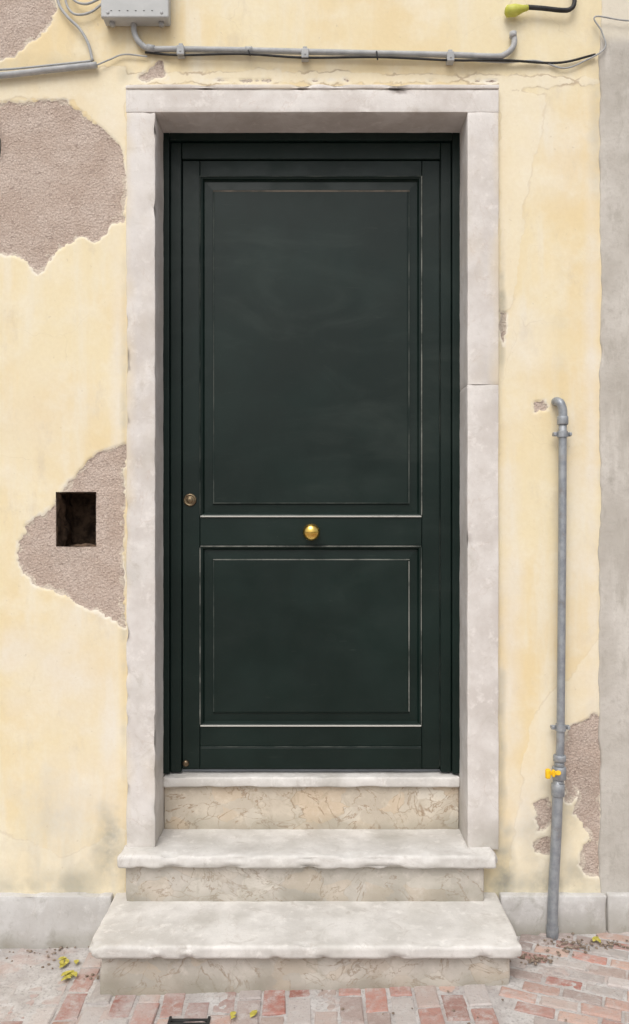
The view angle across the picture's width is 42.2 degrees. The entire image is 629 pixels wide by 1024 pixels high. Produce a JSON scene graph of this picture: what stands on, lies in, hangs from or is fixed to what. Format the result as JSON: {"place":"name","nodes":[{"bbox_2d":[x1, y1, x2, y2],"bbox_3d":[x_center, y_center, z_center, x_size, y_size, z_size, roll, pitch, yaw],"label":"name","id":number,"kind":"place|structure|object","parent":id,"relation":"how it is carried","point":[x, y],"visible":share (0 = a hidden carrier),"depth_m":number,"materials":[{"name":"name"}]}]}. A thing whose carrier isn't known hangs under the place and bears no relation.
{"place":"outdoors","nodes":[
{"label":"outdoors","id":0,"kind":"place"},
{"bbox_2d":[182,143,439,160],"bbox_3d":[-0.014,-1.444,3.292,1.035,0.067,0.067,0,0,0],"label":"casing top","id":1,"kind":"object","parent":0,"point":[310,151],"visible":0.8,"depth_m":3.26,"materials":[{"name":"green paint"}]},
{"bbox_2d":[0,930,628,1023],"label":"brick pavement","id":2,"kind":"structure","parent":0,"point":[590,986],"depth_m":2.70,"materials":[{"name":"red brick"}]},
{"bbox_2d":[167,1016,210,1023],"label":"floor drain grate","id":3,"kind":"object","parent":2,"relation":"on","point":[171,1020],"visible":1,"depth_m":2.60,"materials":[{"name":"black metal"}]},
{"bbox_2d":[5,933,628,1023],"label":"soil crumbs","id":4,"kind":"object","parent":2,"relation":"on","point":[522,956],"visible":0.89,"depth_m":2.95,"materials":[{"name":"brown soil"}]},
{"bbox_2d":[58,936,600,1019],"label":"fallen leaves","id":5,"kind":"object","parent":2,"relation":"on","point":[68,974],"visible":1,"depth_m":2.87,"materials":[{"name":"yellow plant"}]},
{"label":"ground","id":6,"kind":"structure","parent":0,"visible":0},
{"bbox_2d":[0,0,601,898],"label":"plaster wall","id":7,"kind":"structure","parent":6,"relation":"on","point":[62,428],"depth_m":3.10,"materials":[{"name":"yellow paint"}]},
{"bbox_2d":[56,492,96,546],"bbox_3d":[-0.908,0.030,3.217,0.180,0.236,0.227,0,0,0],"label":"niche lining","id":8,"kind":"object","parent":7,"relation":"attached to","point":[75,519],"visible":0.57,"depth_m":3.31,"materials":[{"name":"brown"}]},
{"bbox_2d":[101,0,170,27],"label":"electrical junction box","id":9,"kind":"object","parent":7,"relation":"attached to","point":[114,13],"visible":1,"depth_m":3.03,"materials":[{"name":"grey plastic"}]},
{"bbox_2d":[126,84,498,90],"bbox_3d":[-0.008,-1.603,3.135,1.410,0.019,0.132,0,0,0],"label":"lintel fillet","id":10,"kind":"object","parent":7,"relation":"attached to","point":[317,86],"visible":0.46,"depth_m":3.07,"materials":[{"name":"white stone"}]},
{"bbox_2d":[0,0,628,78],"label":"electrical conduit","id":11,"kind":"object","parent":7,"relation":"attached to","point":[181,50],"visible":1,"depth_m":3.07,"materials":[{"name":"grey plastic"}]},
{"bbox_2d":[504,0,576,17],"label":"capped cable","id":12,"kind":"object","parent":7,"relation":"attached to","point":[513,10],"visible":1,"depth_m":3.06,"materials":[{"name":"yellow plastic"}]},
{"bbox_2d":[545,397,571,940],"bbox_3d":[0.917,0.581,3.056,0.088,2.039,0.129,0,0,30],"label":"gas pipe","id":13,"kind":"object","parent":7,"relation":"attached to","point":[558,771],"visible":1,"depth_m":3.04,"materials":[{"name":"metal"}]},
{"bbox_2d":[89,769,521,995],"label":"entrance steps","id":14,"kind":"structure","parent":6,"relation":"on","point":[239,880],"depth_m":3.00,"materials":[{"name":"stone"}]},
{"bbox_2d":[126,113,164,846],"bbox_3d":[-0.656,-0.117,3.188,0.113,2.785,0.229,0,0,0],"label":"jamb","id":15,"kind":"object","parent":14,"relation":"on","point":[144,497],"visible":0.91,"depth_m":3.08,"materials":[{"name":"stone"}]},
{"bbox_2d":[163,133,169,773],"bbox_3d":[-0.601,-0.257,3.283,0.046,2.594,0.084,0,0,0],"label":"casing","id":16,"kind":"object","parent":15,"relation":"attached to","point":[166,468],"visible":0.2,"depth_m":3.24,"materials":[{"name":"green paint"}]},
{"bbox_2d":[126,89,498,133],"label":"lintel","id":17,"kind":"structure","parent":15,"relation":"on","point":[306,111],"depth_m":3.08,"materials":[{"name":"stone"}]},
{"bbox_2d":[170,133,451,143],"bbox_3d":[-0.015,-1.516,3.284,1.125,0.075,0.083,0,0,0],"label":"casing top","id":18,"kind":"object","parent":17,"relation":"attached to","point":[440,138],"visible":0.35,"depth_m":3.24,"materials":[{"name":"green paint"}]},
{"bbox_2d":[170,142,182,771],"bbox_3d":[-0.554,-0.219,3.291,0.045,2.518,0.068,0,0,0],"label":"casing","id":19,"kind":"object","parent":14,"relation":"on","point":[176,462],"visible":0.81,"depth_m":3.26,"materials":[{"name":"green paint"}]},
{"bbox_2d":[439,142,450,771],"bbox_3d":[0.526,-0.219,3.291,0.043,2.518,0.068,0,0,0],"label":"casing","id":20,"kind":"object","parent":14,"relation":"on","point":[445,456],"visible":0.8,"depth_m":3.26,"materials":[{"name":"green paint"}]},
{"bbox_2d":[439,161,439,766],"bbox_3d":[0.503,-0.193,3.273,0.004,2.429,0.008,0,0,0],"label":"edge wear","id":21,"kind":"object","parent":20,"relation":"attached to","point":[439,463],"visible":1,"depth_m":3.27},
{"bbox_2d":[451,133,459,773],"bbox_3d":[0.580,-0.257,3.283,0.063,2.594,0.084,0,0,0],"label":"casing","id":22,"kind":"object","parent":14,"relation":"on","point":[455,455],"visible":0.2,"depth_m":3.24,"materials":[{"name":"green paint"}]},
{"bbox_2d":[458,385,498,849],"bbox_3d":[0.636,0.397,3.187,0.120,1.755,0.228,0,0,0],"label":"jamb","id":23,"kind":"object","parent":14,"relation":"on","point":[478,775],"visible":0.89,"depth_m":3.08,"materials":[{"name":"stone"}]},
{"bbox_2d":[460,112,498,390],"bbox_3d":[0.636,-0.994,3.187,0.120,1.029,0.228,0,0,0],"label":"jamb","id":24,"kind":"object","parent":23,"relation":"on","point":[479,256],"visible":0.89,"depth_m":3.08,"materials":[{"name":"stone"}]},
{"bbox_2d":[0,892,628,948],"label":"stone plinth","id":25,"kind":"structure","parent":6,"relation":"on","point":[41,920],"depth_m":3.07,"materials":[{"name":"grey stone"}]},
{"bbox_2d":[598,0,628,919],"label":"cement wall","id":26,"kind":"structure","parent":6,"relation":"on","point":[613,645],"depth_m":3.09,"materials":[{"name":"grey concrete"}]},
{"bbox_3d":[-0.013,-0.185,3.302,1.038,2.452,0.014,0,0,0],"label":"leaf back board","id":27,"kind":"object","parent":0,"visible":0},
{"bbox_2d":[182,161,421,766],"bbox_3d":[-0.048,-0.195,3.249,0.959,2.425,0.122,0,0,0],"label":"front door","id":28,"kind":"structure","parent":27,"relation":"attached to","point":[310,347],"depth_m":3.27,"materials":[{"name":"green paint"}]},
{"bbox_2d":[183,494,195,505],"bbox_3d":[-0.498,-0.048,3.257,0.052,0.052,0.012,0,0,0],"label":"cylinder lock","id":29,"kind":"object","parent":28,"relation":"attached to","point":[189,499],"visible":1,"depth_m":3.26,"materials":[{"name":"brown metal"}]},
{"bbox_2d":[183,161,199,768],"bbox_3d":[-0.494,-0.190,3.287,0.069,2.435,0.047,0,0,0],"label":"leaf stile","id":30,"kind":"object","parent":28,"relation":"attached to","point":[191,460],"visible":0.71,"depth_m":3.26,"materials":[{"name":"green paint"}]},
{"bbox_2d":[200,177,200,514],"bbox_3d":[-0.458,-0.666,3.268,0.004,1.357,0.018,0,0,0],"label":"edge wear","id":31,"kind":"object","parent":28,"relation":"attached to","point":[200,345],"visible":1,"depth_m":3.26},
{"bbox_2d":[200,548,200,724],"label":"edge wear","id":32,"kind":"object","parent":28,"relation":"attached to","point":[200,636],"visible":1,"depth_m":3.26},
{"bbox_2d":[213,192,213,502],"bbox_3d":[-0.404,-0.659,3.269,0.004,1.244,0.008,0,0,0],"label":"field wear","id":33,"kind":"object","parent":28,"relation":"attached to","point":[213,347],"visible":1,"depth_m":3.27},
{"bbox_2d":[213,561,213,711],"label":"field wear","id":34,"kind":"object","parent":28,"relation":"attached to","point":[213,636],"visible":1,"depth_m":3.27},
{"bbox_2d":[200,725,420,726],"bbox_3d":[-0.015,0.855,3.268,0.884,0.006,0.018,0,0,0],"label":"edge wear","id":35,"kind":"object","parent":28,"relation":"attached to","point":[310,725],"visible":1,"depth_m":3.26,"materials":[{"name":"grey paint"}]},
{"bbox_2d":[200,516,420,516],"bbox_3d":[-0.015,0.018,3.268,0.884,0.006,0.018,0,0,0],"label":"edge wear","id":36,"kind":"object","parent":28,"relation":"attached to","point":[310,516],"visible":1,"depth_m":3.26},
{"bbox_2d":[200,546,420,546],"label":"edge wear","id":37,"kind":"object","parent":28,"relation":"on","point":[310,546],"visible":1,"depth_m":3.26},
{"bbox_2d":[200,176,420,176],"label":"edge wear","id":38,"kind":"object","parent":28,"relation":"on","point":[310,176],"visible":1,"depth_m":3.26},
{"bbox_2d":[200,747,421,768],"bbox_3d":[-0.014,0.985,3.285,0.887,0.086,0.049,0,0,0],"label":"leaf kick board","id":39,"kind":"object","parent":28,"relation":"attached to","point":[310,757],"visible":0.8,"depth_m":3.26,"materials":[{"name":"green paint"}]},
{"bbox_2d":[200,746,420,746],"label":"edge wear","id":40,"kind":"object","parent":39,"relation":"on","point":[310,746],"visible":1,"depth_m":3.26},
{"bbox_2d":[200,517,421,544],"bbox_3d":[-0.014,0.077,3.288,0.887,0.113,0.045,0,0,0],"label":"leaf rail","id":41,"kind":"object","parent":28,"relation":"attached to","point":[289,530],"visible":0.96,"depth_m":3.27,"materials":[{"name":"green paint"}]},
{"bbox_2d":[200,726,421,745],"bbox_3d":[-0.014,0.898,3.288,0.887,0.080,0.045,0,0,0],"label":"door rail","id":42,"kind":"object","parent":28,"relation":"attached to","point":[310,736],"visible":0.8,"depth_m":3.27,"materials":[{"name":"green paint"}]},
{"bbox_2d":[213,190,409,191],"bbox_3d":[-0.013,-1.286,3.269,0.787,0.008,0.008,0,0,0],"label":"field wear","id":43,"kind":"object","parent":28,"relation":"attached to","point":[311,190],"visible":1,"depth_m":3.27,"materials":[{"name":"paint"}]},
{"bbox_2d":[213,559,409,559],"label":"field wear","id":44,"kind":"object","parent":28,"relation":"attached to","point":[311,559],"visible":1,"depth_m":3.27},
{"bbox_2d":[213,503,409,503],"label":"field wear","id":45,"kind":"object","parent":28,"relation":"attached to","point":[311,503],"visible":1,"depth_m":3.27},
{"bbox_2d":[408,561,409,711],"bbox_3d":[0.379,0.498,3.269,0.005,0.603,0.008,0,0,0],"label":"field wear","id":46,"kind":"object","parent":28,"relation":"attached to","point":[408,636],"visible":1,"depth_m":3.27,"materials":[{"name":"paint"}]},
{"bbox_2d":[421,176,421,514],"bbox_3d":[0.428,-0.666,3.268,0.005,1.357,0.018,0,0,0],"label":"edge wear","id":47,"kind":"object","parent":28,"relation":"attached to","point":[421,345],"visible":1,"depth_m":3.26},
{"bbox_2d":[421,548,421,724],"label":"edge wear","id":48,"kind":"object","parent":28,"relation":"attached to","point":[421,636],"visible":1,"depth_m":3.26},
{"bbox_2d":[421,161,438,768],"bbox_3d":[0.466,-0.190,3.287,0.070,2.435,0.047,0,0,0],"label":"leaf stile","id":49,"kind":"object","parent":28,"relation":"attached to","point":[430,466],"visible":0.8,"depth_m":3.26,"materials":[{"name":"green paint"}]}
]}

